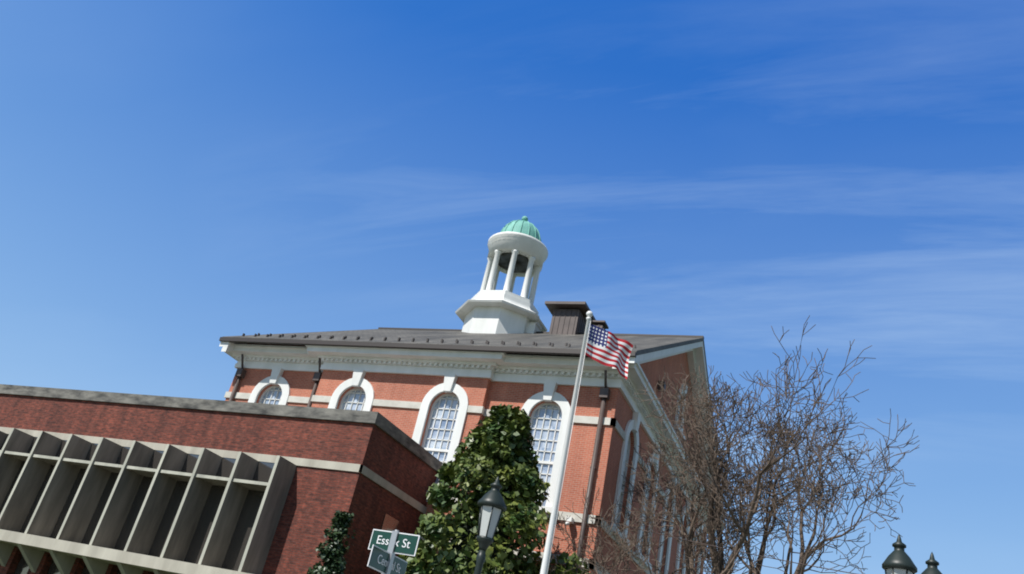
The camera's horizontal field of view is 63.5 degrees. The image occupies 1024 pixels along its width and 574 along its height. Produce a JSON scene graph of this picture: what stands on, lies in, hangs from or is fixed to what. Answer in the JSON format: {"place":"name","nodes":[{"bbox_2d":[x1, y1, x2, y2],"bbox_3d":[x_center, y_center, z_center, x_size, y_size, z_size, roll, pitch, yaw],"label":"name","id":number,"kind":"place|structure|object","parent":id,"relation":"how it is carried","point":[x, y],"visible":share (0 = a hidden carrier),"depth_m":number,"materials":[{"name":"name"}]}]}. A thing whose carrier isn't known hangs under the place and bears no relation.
{"place":"outdoors","nodes":[
{"label":"outdoors","id":0,"kind":"place"},
{"bbox_2d":[0,427,426,573],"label":"trim","id":1,"kind":"structure","parent":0,"point":[243,530],"depth_m":28.67,"materials":[{"name":"beige concrete"}]},
{"bbox_2d":[307,510,355,573],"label":"tree","id":2,"kind":"object","parent":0,"point":[341,522],"depth_m":23.69,"materials":[{"name":"green plant"}]},
{"bbox_2d":[377,535,409,547],"bbox_3d":[-1.503,3.237,10.525,0.486,0.105,0.004,0,-30,23],"label":"street sign lettering","id":3,"kind":"object","parent":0,"point":[395,544],"visible":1,"depth_m":10.54},
{"bbox_2d":[225,369,705,573],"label":"building walls","id":4,"kind":"structure","parent":0,"point":[485,393],"depth_m":32.40,"materials":[{"name":"red brick"}]},
{"bbox_2d":[261,388,561,505],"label":"windows","id":5,"kind":"structure","parent":4,"relation":"in","point":[537,433],"depth_m":32.35,"materials":[{"name":"glass"}]},
{"bbox_2d":[224,392,704,573],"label":"building stone bands","id":6,"kind":"object","parent":4,"relation":"attached to","point":[613,422],"visible":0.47,"depth_m":32.33,"materials":[{"name":"beige stone"}]},
{"bbox_2d":[219,341,723,573],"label":"building trim","id":7,"kind":"structure","parent":4,"relation":"attached to","point":[551,373],"depth_m":33.50,"materials":[{"name":"white paint"}]},
{"bbox_2d":[223,329,720,486],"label":"building roof","id":8,"kind":"structure","parent":4,"relation":"on","point":[646,344],"depth_m":38.81,"materials":[{"name":"grey metal"}]},
{"bbox_2d":[219,327,703,357],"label":"building gutters","id":9,"kind":"object","parent":8,"relation":"attached to","point":[548,351],"visible":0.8,"depth_m":34.60,"materials":[{"name":"metal"}]},
{"bbox_2d":[455,231,547,354],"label":"cupola","id":10,"kind":"object","parent":8,"relation":"on","point":[488,308],"visible":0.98,"depth_m":46.98,"materials":[{"name":"white paint"}]},
{"bbox_2d":[501,216,540,240],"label":"dome","id":11,"kind":"structure","parent":10,"relation":"attached to","point":[524,226],"depth_m":49.08,"materials":[{"name":"teal metal"}]},
{"bbox_2d":[545,301,608,356],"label":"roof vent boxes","id":12,"kind":"object","parent":8,"relation":"on","point":[568,317],"visible":0.59,"depth_m":45.10,"materials":[{"name":"brown metal"}]},
{"bbox_2d":[247,343,697,469],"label":"building gable walls","id":13,"kind":"structure","parent":0,"point":[653,371],"depth_m":39.24,"materials":[{"name":"red brick"}]},
{"bbox_2d":[446,485,510,573],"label":"holly tree","id":14,"kind":"object","parent":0,"point":[464,535],"visible":0.1,"depth_m":25.59,"materials":[{"name":"green plant"}]},
{"bbox_2d":[0,0,1023,573],"label":"sky","id":15,"kind":"structure","parent":0,"point":[178,177],"materials":[{"name":"blue"}]},
{"bbox_3d":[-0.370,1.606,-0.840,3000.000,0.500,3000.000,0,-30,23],"label":"ground","id":16,"kind":"structure","parent":0,"visible":0},
{"bbox_2d":[0,394,437,573],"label":"annex walls","id":17,"kind":"structure","parent":16,"relation":"on","point":[316,498],"depth_m":28.83,"materials":[{"name":"red brick"}]},
{"bbox_2d":[0,428,296,573],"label":"annex fins","id":18,"kind":"object","parent":17,"relation":"attached to","point":[22,499],"visible":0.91,"depth_m":29.12,"materials":[{"name":"grey concrete"}]},
{"bbox_2d":[0,384,441,470],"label":"roof coping","id":19,"kind":"object","parent":17,"relation":"on","point":[392,430],"visible":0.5,"depth_m":30.49,"materials":[{"name":"grey concrete"}]},
{"bbox_2d":[381,530,398,573],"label":"sign pole","id":20,"kind":"object","parent":16,"relation":"on","point":[392,542],"visible":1,"depth_m":10.46,"materials":[{"name":"grey metal"}]},
{"bbox_2d":[367,529,419,573],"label":"street sign borders","id":21,"kind":"object","parent":20,"relation":"attached to","point":[371,549],"visible":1,"depth_m":10.41,"materials":[{"name":"white"}]},
{"bbox_2d":[369,530,418,573],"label":"street sign blades","id":22,"kind":"object","parent":20,"relation":"attached to","point":[412,540],"visible":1,"depth_m":10.47,"materials":[{"name":"teal metal"}]},
{"bbox_2d":[378,555,400,572],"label":"sign text","id":23,"kind":"object","parent":22,"relation":"attached to","point":[387,564],"visible":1,"depth_m":10.35},
{"bbox_2d":[474,476,506,573],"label":"street lamp","id":24,"kind":"object","parent":16,"relation":"on","point":[491,504],"visible":1,"depth_m":13.01,"materials":[{"name":"grey metal"}]},
{"bbox_2d":[397,404,589,573],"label":"holly tree","id":25,"kind":"object","parent":16,"relation":"on","point":[499,443],"visible":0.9,"depth_m":25.87,"materials":[{"name":"green plant"}]},
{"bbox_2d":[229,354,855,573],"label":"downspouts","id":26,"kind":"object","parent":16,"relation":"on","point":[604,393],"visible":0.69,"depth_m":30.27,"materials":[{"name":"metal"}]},
{"bbox_2d":[540,311,592,573],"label":"flagpole","id":27,"kind":"object","parent":16,"relation":"on","point":[552,523],"visible":1,"depth_m":22.32,"materials":[{"name":"white metal"}]},
{"bbox_2d":[585,324,632,378],"bbox_3d":[2.836,1.867,24.146,1.492,1.267,0.263,24,-29,-21],"label":"flag","id":28,"kind":"object","parent":27,"relation":"attached to","point":[606,347],"visible":1,"depth_m":24.16,"materials":[{"name":"multicoloured fabric"}]},
{"bbox_2d":[514,462,792,573],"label":"bare tree","id":29,"kind":"object","parent":16,"relation":"on","point":[657,566],"visible":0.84,"depth_m":26.15,"materials":[{"name":"brown plant"}]},
{"bbox_2d":[616,315,919,573],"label":"bare tree","id":30,"kind":"object","parent":16,"relation":"on","point":[770,487],"visible":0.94,"depth_m":26.51,"materials":[{"name":"brown plant"}]},
{"bbox_2d":[882,535,941,573],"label":"twin street lamp","id":31,"kind":"object","parent":16,"relation":"on","point":[898,560],"visible":1,"depth_m":12.03,"materials":[{"name":"grey metal"}]}
]}

